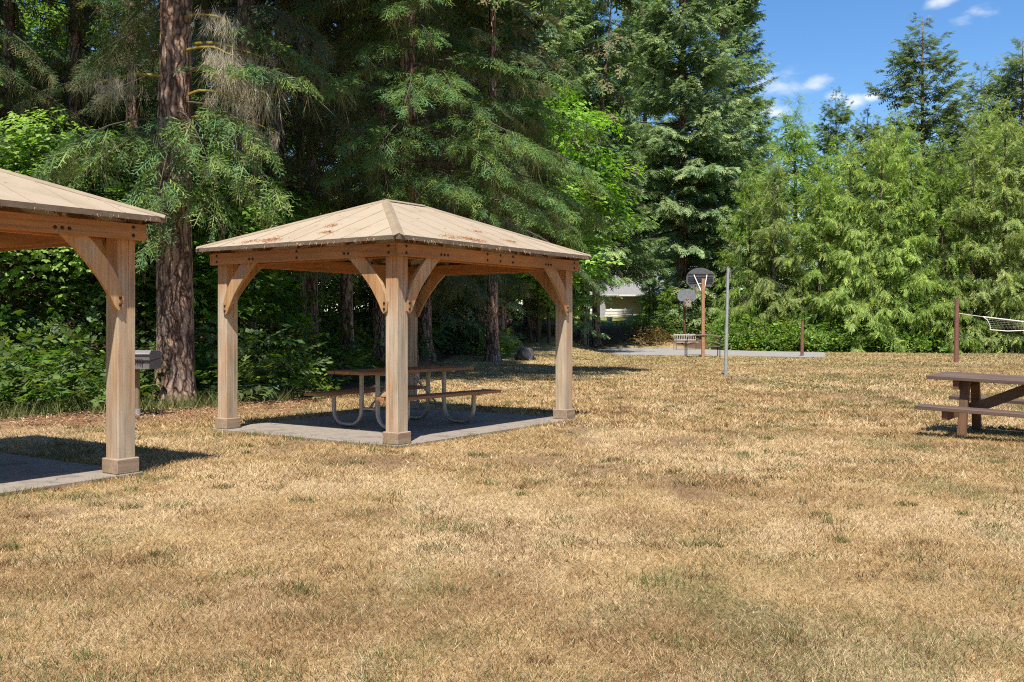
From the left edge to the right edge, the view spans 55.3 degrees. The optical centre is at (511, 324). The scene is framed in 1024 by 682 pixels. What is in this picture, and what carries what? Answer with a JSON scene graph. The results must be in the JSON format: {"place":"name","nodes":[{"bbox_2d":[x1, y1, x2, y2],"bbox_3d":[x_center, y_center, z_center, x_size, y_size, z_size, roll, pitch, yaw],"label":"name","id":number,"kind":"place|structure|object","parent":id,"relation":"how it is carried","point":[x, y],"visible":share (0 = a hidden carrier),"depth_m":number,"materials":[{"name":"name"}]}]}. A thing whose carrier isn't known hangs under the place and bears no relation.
{"place":"outdoors","nodes":[
{"label":"outdoors","id":0,"kind":"place"},
{"bbox_2d":[0,313,1023,681],"bbox_3d":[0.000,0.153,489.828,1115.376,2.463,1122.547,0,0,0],"label":"ground","id":1,"kind":"structure","parent":0,"point":[616,333],"depth_m":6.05,"materials":[{"name":"brown plant"}]},
{"bbox_2d":[0,0,123,360],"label":"fir tree","id":2,"kind":"object","parent":1,"relation":"on","point":[6,17],"visible":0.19,"depth_m":25.86,"materials":[{"name":"green plant"}]},
{"bbox_2d":[0,0,124,307],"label":"fir tree","id":3,"kind":"object","parent":1,"relation":"on","point":[33,59],"visible":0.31,"depth_m":24.07,"materials":[{"name":"green plant"}]},
{"bbox_2d":[0,453,142,494],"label":"concrete slab","id":4,"kind":"structure","parent":1,"relation":"on","point":[13,467],"depth_m":8.82,"materials":[{"name":"grey concrete"}]},
{"bbox_2d":[0,168,166,474],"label":"gazebo","id":5,"kind":"object","parent":4,"relation":"on","point":[99,235],"visible":1,"depth_m":8.78,"materials":[{"name":"brown wood"}]},
{"bbox_2d":[0,135,154,361],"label":"maple tree","id":6,"kind":"object","parent":1,"relation":"on","point":[21,261],"visible":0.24,"depth_m":19.07,"materials":[{"name":"green plant"}]},
{"bbox_2d":[0,8,155,360],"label":"maple tree","id":7,"kind":"object","parent":1,"relation":"on","point":[28,29],"visible":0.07,"depth_m":29.88,"materials":[{"name":"green plant"}]},
{"bbox_2d":[0,0,210,357],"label":"fir tree","id":8,"kind":"object","parent":1,"relation":"on","point":[76,44],"visible":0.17,"depth_m":25.39,"materials":[{"name":"green plant"}]},
{"bbox_2d":[0,107,220,383],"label":"maple tree","id":9,"kind":"object","parent":1,"relation":"on","point":[77,261],"visible":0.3,"depth_m":18.99,"materials":[{"name":"green plant"}]},
{"bbox_2d":[5,129,227,347],"bbox_3d":[-9.298,-1.730,22.880,6.610,5.796,6.387,0,0,-30],"label":"maple tree","id":10,"kind":"object","parent":1,"relation":"on","point":[87,303],"visible":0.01,"depth_m":21.82,"materials":[{"name":"green plant"}]},
{"bbox_2d":[4,0,236,349],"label":"fir tree","id":11,"kind":"object","parent":1,"relation":"on","point":[132,112],"visible":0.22,"depth_m":24.85,"materials":[{"name":"green plant"}]},
{"bbox_2d":[0,0,269,322],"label":"maple tree","id":12,"kind":"object","parent":1,"relation":"on","point":[32,30],"visible":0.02,"depth_m":31.34,"materials":[{"name":"green plant"}]},
{"bbox_2d":[135,350,161,416],"bbox_3d":[-5.639,0.899,14.707,0.600,1.035,0.422,0,0,6],"label":"park grill","id":13,"kind":"object","parent":1,"relation":"on","point":[147,359],"visible":0.66,"depth_m":14.65,"materials":[{"name":"paint"}]},
{"bbox_2d":[28,0,356,405],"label":"fir tree","id":14,"kind":"object","parent":1,"relation":"on","point":[170,196],"visible":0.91,"depth_m":16.64,"materials":[{"name":"green plant"}]},
{"bbox_2d":[77,139,340,350],"bbox_3d":[-6.321,-1.347,20.980,5.779,5.244,5.980,0,0,-30],"label":"maple tree","id":15,"kind":"object","parent":1,"relation":"on","point":[208,277],"visible":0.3,"depth_m":19.93,"materials":[{"name":"green plant"}]},
{"bbox_2d":[112,30,322,348],"bbox_3d":[-10.984,-4.531,35.056,8.958,11.298,9.666,0,0,-28],"label":"maple tree","id":16,"kind":"object","parent":1,"relation":"on","point":[230,108],"visible":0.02,"depth_m":33.40,"materials":[{"name":"green plant"}]},
{"bbox_2d":[68,0,370,363],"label":"fir tree","id":17,"kind":"object","parent":1,"relation":"on","point":[246,16],"visible":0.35,"depth_m":21.66,"materials":[{"name":"green plant"}]},
{"bbox_2d":[0,296,474,414],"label":"undergrowth","id":18,"kind":"object","parent":1,"relation":"on","point":[23,376],"visible":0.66,"depth_m":17.73,"materials":[{"name":"green plant"}]},
{"bbox_2d":[0,0,539,356],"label":"background wood","id":19,"kind":"object","parent":1,"relation":"on","point":[366,312],"visible":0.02,"depth_m":40.48,"materials":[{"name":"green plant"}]},
{"bbox_2d":[1,353,549,483],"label":"leaf litter","id":20,"kind":"object","parent":1,"relation":"on","point":[254,407],"visible":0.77,"depth_m":14.59,"materials":[{"name":"brown plant"}]},
{"bbox_2d":[200,186,364,339],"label":"maple tree","id":21,"kind":"object","parent":1,"relation":"on","point":[331,291],"visible":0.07,"depth_m":30.14,"materials":[{"name":"green plant"}]},
{"bbox_2d":[191,0,382,367],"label":"fir tree","id":22,"kind":"object","parent":1,"relation":"on","point":[280,144],"visible":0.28,"depth_m":24.85,"materials":[{"name":"green plant"}]},
{"bbox_2d":[195,0,393,356],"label":"fir tree","id":23,"kind":"object","parent":1,"relation":"on","point":[324,133],"visible":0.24,"depth_m":25.91,"materials":[{"name":"green plant"}]},
{"bbox_2d":[191,0,459,360],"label":"fir tree","id":24,"kind":"object","parent":1,"relation":"on","point":[310,281],"visible":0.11,"depth_m":27.38,"materials":[{"name":"green plant"}]},
{"bbox_2d":[233,0,446,365],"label":"fir tree","id":25,"kind":"object","parent":1,"relation":"on","point":[346,298],"visible":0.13,"depth_m":27.04,"materials":[{"name":"green plant"}]},
{"bbox_2d":[263,0,495,359],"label":"fir tree","id":26,"kind":"object","parent":1,"relation":"on","point":[378,319],"visible":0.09,"depth_m":30.76,"materials":[{"name":"green plant"}]},
{"bbox_2d":[213,408,575,447],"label":"concrete slab","id":27,"kind":"structure","parent":1,"relation":"on","point":[429,426],"depth_m":12.89,"materials":[{"name":"grey concrete"}]},
{"bbox_2d":[196,199,590,444],"bbox_3d":[-1.472,-0.166,13.348,3.537,3.019,4.238,0,0,35],"label":"gazebo","id":28,"kind":"object","parent":27,"relation":"on","point":[395,253],"visible":1,"depth_m":12.49,"materials":[{"name":"brown wood"}]},
{"bbox_2d":[304,366,500,429],"bbox_3d":[-1.439,0.964,13.052,1.659,0.748,2.066,0,0,39],"label":"picnic table","id":29,"kind":"object","parent":27,"relation":"on","point":[378,389],"visible":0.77,"depth_m":12.87,"materials":[{"name":"brown wood"}]},
{"bbox_2d":[317,1,528,351],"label":"fir tree","id":30,"kind":"object","parent":1,"relation":"on","point":[455,322],"visible":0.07,"depth_m":40.15,"materials":[{"name":"green plant"}]},
{"bbox_2d":[339,0,525,362],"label":"fir tree","id":31,"kind":"object","parent":1,"relation":"on","point":[478,27],"visible":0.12,"depth_m":35.15,"materials":[{"name":"green plant"}]},
{"bbox_2d":[260,0,616,379],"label":"fir tree","id":32,"kind":"object","parent":1,"relation":"on","point":[408,147],"visible":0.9,"depth_m":23.03,"materials":[{"name":"green plant"}]},
{"bbox_2d":[357,11,553,349],"bbox_3d":[-3.223,-15.657,45.606,10.624,34.872,10.062,0,0,0],"label":"fir tree","id":33,"kind":"object","parent":1,"relation":"on","point":[532,311],"visible":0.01,"depth_m":45.43,"materials":[{"name":"green plant"}]},
{"bbox_2d":[443,0,551,349],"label":"fir tree","id":34,"kind":"object","parent":1,"relation":"on","point":[522,41],"visible":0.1,"depth_m":41.90,"materials":[{"name":"green plant"}]},
{"bbox_2d":[415,0,606,361],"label":"fir tree","id":35,"kind":"object","parent":1,"relation":"on","point":[492,351],"visible":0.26,"depth_m":35.91,"materials":[{"name":"green plant"}]},
{"bbox_2d":[463,0,576,344],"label":"fir tree","id":36,"kind":"object","parent":1,"relation":"on","point":[538,23],"visible":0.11,"depth_m":43.71,"materials":[{"name":"green plant"}]},
{"bbox_2d":[514,348,535,359],"bbox_3d":[0.464,1.134,36.681,0.743,0.535,0.684,0,0,-30],"label":"boulder","id":37,"kind":"object","parent":1,"relation":"on","point":[525,354],"visible":0.77,"depth_m":36.48,"materials":[{"name":"grey stone"}]},
{"bbox_2d":[457,131,596,330],"bbox_3d":[-0.346,-5.699,52.199,10.410,12.167,9.647,0,0,-38],"label":"maple tree","id":38,"kind":"object","parent":1,"relation":"on","point":[512,326],"depth_m":50.94,"materials":[{"name":"green plant"}]},
{"bbox_2d":[485,0,633,339],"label":"fir tree","id":39,"kind":"object","parent":1,"relation":"on","point":[555,50],"visible":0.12,"depth_m":52.99,"materials":[{"name":"green plant"}]},
{"bbox_2d":[471,320,677,358],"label":"undergrowth","id":40,"kind":"object","parent":1,"relation":"on","point":[648,337],"visible":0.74,"depth_m":55.71,"materials":[{"name":"green plant"}]},
{"bbox_2d":[498,83,658,342],"bbox_3d":[1.362,-5.442,45.797,9.991,12.601,10.782,0,0,32],"label":"maple tree","id":41,"kind":"object","parent":1,"relation":"on","point":[594,165],"visible":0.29,"depth_m":45.29,"materials":[{"name":"green plant"}]},
{"bbox_2d":[551,0,609,130],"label":"fir tree","id":42,"kind":"object","parent":1,"relation":"on","point":[567,14],"depth_m":106.80,"materials":[{"name":"green plant"}]},
{"bbox_2d":[520,0,653,327],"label":"fir tree","id":43,"kind":"object","parent":1,"relation":"on","point":[560,15],"visible":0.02,"depth_m":62.85,"materials":[{"name":"green plant"}]},
{"bbox_2d":[587,307,589,346],"bbox_3d":[4.188,0.195,53.449,0.180,2.254,0.110,0,0,0],"label":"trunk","id":44,"kind":"object","parent":1,"relation":"on","point":[588,329],"visible":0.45,"depth_m":53.40,"materials":[{"name":"brown wood"}]},
{"bbox_2d":[523,270,676,314],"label":"house","id":45,"kind":"structure","parent":1,"relation":"on","point":[626,293],"depth_m":88.00,"materials":[{"name":"white"}]},
{"bbox_2d":[600,300,605,317],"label":"post","id":46,"kind":"object","parent":1,"relation":"on","point":[602,310],"visible":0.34,"depth_m":79.06,"materials":[{"name":"white"}]},
{"bbox_2d":[562,0,644,345],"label":"fir tree","id":47,"kind":"object","parent":1,"relation":"on","point":[624,43],"visible":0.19,"depth_m":54.52,"materials":[{"name":"green plant"}]},
{"bbox_2d":[590,308,632,316],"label":"fence","id":48,"kind":"object","parent":1,"relation":"on","point":[611,310],"visible":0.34,"depth_m":81.98,"materials":[{"name":"white paint"}]},
{"bbox_2d":[555,0,676,345],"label":"fir tree","id":49,"kind":"object","parent":1,"relation":"on","point":[632,260],"visible":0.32,"depth_m":57.18,"materials":[{"name":"green plant"}]},
{"bbox_2d":[600,30,675,269],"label":"fir tree","id":50,"kind":"object","parent":1,"relation":"on","point":[616,77],"visible":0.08,"depth_m":97.26,"materials":[{"name":"green plant"}]},
{"bbox_2d":[606,0,676,269],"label":"fir tree","id":51,"kind":"object","parent":1,"relation":"on","point":[644,118],"visible":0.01,"depth_m":108.47,"materials":[{"name":"green plant"}]},
{"bbox_2d":[631,262,661,327],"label":"cedar tree","id":52,"kind":"object","parent":1,"relation":"on","point":[649,306],"visible":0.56,"depth_m":66.81,"materials":[{"name":"green plant"}]},
{"bbox_2d":[654,275,679,333],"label":"cedar tree","id":53,"kind":"object","parent":1,"relation":"on","point":[667,297],"visible":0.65,"depth_m":62.83,"materials":[{"name":"green plant"}]},
{"bbox_2d":[677,289,695,345],"bbox_3d":[10.239,-0.257,57.189,0.931,3.646,1.129,0,0,34],"label":"basketball hoop","id":54,"kind":"object","parent":1,"relation":"on","point":[685,296],"visible":0.98,"depth_m":57.17,"materials":[{"name":"grey metal"}]},
{"bbox_2d":[607,0,778,333],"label":"fir tree","id":55,"kind":"object","parent":1,"relation":"on","point":[708,170],"visible":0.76,"depth_m":64.08,"materials":[{"name":"green plant"}]},
{"bbox_2d":[686,268,713,356],"bbox_3d":[8.101,-0.437,42.046,0.962,4.006,1.106,0,0,-39],"label":"basketball hoop","id":56,"kind":"object","parent":1,"relation":"on","point":[701,279],"visible":0.96,"depth_m":42.03,"materials":[{"name":"brown wood"}]},
{"bbox_2d":[687,266,716,330],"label":"cedar tree","id":57,"kind":"object","parent":1,"relation":"on","point":[699,302],"visible":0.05,"depth_m":64.44,"materials":[{"name":"green plant"}]},
{"bbox_2d":[685,334,720,355],"bbox_3d":[8.111,0.882,41.618,1.444,0.943,0.571,0,0,0],"label":"park bench","id":58,"kind":"object","parent":1,"relation":"on","point":[686,346],"visible":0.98,"depth_m":41.40,"materials":[{"name":"brown wood"}]},
{"bbox_2d":[642,0,782,316],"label":"fir tree","id":59,"kind":"object","parent":1,"relation":"on","point":[749,17],"visible":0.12,"depth_m":79.08,"materials":[{"name":"green plant"}]},
{"bbox_2d":[601,348,824,357],"bbox_3d":[9.674,1.410,49.300,11.051,0.112,16.999,0,0,0],"label":"basketball court","id":60,"kind":"object","parent":1,"relation":"on","point":[657,351],"visible":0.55,"depth_m":47.30,"materials":[{"name":"concrete"}]},
{"bbox_2d":[673,334,698,349],"bbox_3d":[9.466,0.939,53.229,1.294,0.830,0.560,0,0,-8],"label":"park bench","id":61,"kind":"object","parent":60,"relation":"on","point":[684,338],"visible":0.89,"depth_m":53.39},
{"bbox_2d":[800,322,803,355],"bbox_3d":[12.582,0.684,42.420,0.163,1.565,0.143,0,0,0],"label":"wooden post","id":62,"kind":"object","parent":60,"relation":"on","point":[802,341],"visible":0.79,"depth_m":42.36,"materials":[{"name":"brown wood"}]},
{"bbox_2d":[724,268,730,374],"bbox_3d":[5.790,-0.031,26.329,0.183,2.996,0.096,0,0,0],"label":"tetherball pole","id":63,"kind":"object","parent":1,"relation":"on","point":[726,328],"visible":0.88,"depth_m":26.29,"materials":[{"name":"grey metal"}]},
{"bbox_2d":[706,152,781,349],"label":"cedar tree","id":64,"kind":"object","parent":1,"relation":"on","point":[739,236],"visible":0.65,"depth_m":53.68,"materials":[{"name":"green plant"}]},
{"bbox_2d":[706,75,802,286],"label":"fir tree","id":65,"kind":"object","parent":1,"relation":"on","point":[761,124],"visible":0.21,"depth_m":69.52,"materials":[{"name":"green plant"}]},
{"bbox_2d":[511,112,1017,321],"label":"background wood","id":66,"kind":"object","parent":1,"relation":"on","point":[787,148],"visible":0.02,"depth_m":83.20,"materials":[{"name":"green plant"}]},
{"bbox_2d":[724,146,819,350],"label":"cedar tree","id":67,"kind":"object","parent":1,"relation":"on","point":[765,237],"visible":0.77,"depth_m":52.19,"materials":[{"name":"green plant"}]},
{"bbox_2d":[724,88,847,350],"bbox_3d":[15.663,-4.822,54.942,7.966,16.860,8.606,0,0,0],"label":"cedar tree","id":68,"kind":"object","parent":1,"relation":"on","point":[796,188],"visible":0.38,"depth_m":54.68,"materials":[{"name":"green plant"}]},
{"bbox_2d":[770,153,870,351],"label":"cedar tree","id":69,"kind":"object","parent":1,"relation":"on","point":[815,274],"visible":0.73,"depth_m":51.21,"materials":[{"name":"green plant"}]},
{"bbox_2d":[624,300,1023,352],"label":"undergrowth","id":70,"kind":"object","parent":1,"relation":"on","point":[771,342],"visible":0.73,"depth_m":50.41,"materials":[{"name":"green plant"}]},
{"bbox_2d":[786,85,873,290],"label":"fir tree","id":71,"kind":"object","parent":1,"relation":"on","point":[837,119],"visible":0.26,"depth_m":65.83,"materials":[{"name":"green plant"}]},
{"bbox_2d":[806,133,864,306],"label":"cedar tree","id":72,"kind":"object","parent":1,"relation":"on","point":[835,170],"visible":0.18,"depth_m":55.79,"materials":[{"name":"green plant"}]},
{"bbox_2d":[809,133,908,352],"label":"cedar tree","id":73,"kind":"object","parent":1,"relation":"on","point":[848,268],"visible":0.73,"depth_m":50.02,"materials":[{"name":"green plant"}]},
{"bbox_2d":[827,105,908,293],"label":"fir tree","id":74,"kind":"object","parent":1,"relation":"on","point":[858,132],"visible":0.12,"depth_m":61.85,"materials":[{"name":"green plant"}]},
{"bbox_2d":[829,110,937,352],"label":"cedar tree","id":75,"kind":"object","parent":1,"relation":"on","point":[879,203],"visible":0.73,"depth_m":49.40,"materials":[{"name":"green plant"}]},
{"bbox_2d":[845,106,939,347],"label":"cedar tree","id":76,"kind":"object","parent":1,"relation":"on","point":[903,140],"visible":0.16,"depth_m":54.88,"materials":[{"name":"green plant"}]},
{"bbox_2d":[857,109,950,296],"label":"fir tree","id":77,"kind":"object","parent":1,"relation":"on","point":[896,131],"visible":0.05,"depth_m":63.76,"materials":[{"name":"green plant"}]},
{"bbox_2d":[861,115,970,352],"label":"cedar tree","id":78,"kind":"object","parent":1,"relation":"on","point":[909,257],"visible":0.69,"depth_m":48.93,"materials":[{"name":"green plant"}]},
{"bbox_2d":[837,12,1020,283],"bbox_3d":[25.203,-8.888,59.777,12.957,20.422,11.004,0,0,-30],"label":"fir tree","id":79,"kind":"object","parent":1,"relation":"on","point":[906,79],"visible":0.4,"depth_m":59.22,"materials":[{"name":"green plant"}]},
{"bbox_2d":[890,121,1003,353],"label":"cedar tree","id":80,"kind":"object","parent":1,"relation":"on","point":[935,321],"visible":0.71,"depth_m":48.31,"materials":[{"name":"green plant"}]},
{"bbox_2d":[925,103,974,293],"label":"fir tree","id":81,"kind":"object","parent":1,"relation":"on","point":[954,141],"visible":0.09,"depth_m":62.73,"materials":[{"name":"green plant"}]},
{"bbox_2d":[954,299,958,362],"bbox_3d":[16.079,0.267,35.397,0.195,2.400,0.162,0,0,0],"label":"net post","id":82,"kind":"object","parent":1,"relation":"on","point":[956,336],"visible":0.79,"depth_m":35.33,"materials":[{"name":"brown wood"}]},
{"bbox_2d":[959,313,1023,331],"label":"volleyball net","id":83,"kind":"object","parent":82,"relation":"attached to","point":[985,317],"visible":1,"depth_m":35.70,"materials":[{"name":"fabric"}]},
{"bbox_2d":[914,371,1023,434],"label":"picnic table","id":84,"kind":"object","parent":1,"relation":"on","point":[977,406],"visible":0.89,"depth_m":12.12,"materials":[{"name":"brown wood"}]},
{"bbox_2d":[915,112,1023,352],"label":"cedar tree","id":85,"kind":"object","parent":1,"relation":"on","point":[969,214],"visible":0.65,"depth_m":48.01,"materials":[{"name":"green plant"}]},
{"bbox_2d":[933,87,1023,346],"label":"cedar tree","id":86,"kind":"object","parent":1,"relation":"on","point":[983,134],"visible":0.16,"depth_m":53.92,"materials":[{"name":"green plant"}]},
{"bbox_2d":[938,62,1018,270],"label":"fir tree","id":87,"kind":"object","parent":1,"relation":"on","point":[982,91],"visible":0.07,"depth_m":63.81,"materials":[{"name":"green plant"}]},
{"bbox_2d":[941,93,1023,352],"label":"cedar tree","id":88,"kind":"object","parent":1,"relation":"on","point":[1004,192],"visible":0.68,"depth_m":47.54,"materials":[{"name":"green plant"}]},
{"bbox_2d":[950,56,1023,272],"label":"fir tree","id":89,"kind":"object","parent":1,"relation":"on","point":[999,91],"visible":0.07,"depth_m":61.59,"materials":[{"name":"green plant"}]},
{"bbox_2d":[953,36,1023,268],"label":"fir tree","id":90,"kind":"object","parent":1,"relation":"on","point":[1014,68],"visible":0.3,"depth_m":59.95,"materials":[{"name":"green plant"}]},
{"bbox_2d":[977,113,1023,352],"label":"cedar tree","id":91,"kind":"object","parent":1,"relation":"on","point":[1016,250],"visible":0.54,"depth_m":47.58,"materials":[{"name":"green plant"}]},
{"bbox_2d":[1,0,1023,313],"label":"sky","id":92,"kind":"structure","parent":0,"point":[820,46],"materials":[{"name":"blue"}]},
{"bbox_2d":[606,316,612,322],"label":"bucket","id":93,"kind":"object","parent":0,"point":[609,319],"visible":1,"depth_m":71.84,"materials":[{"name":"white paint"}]}
]}

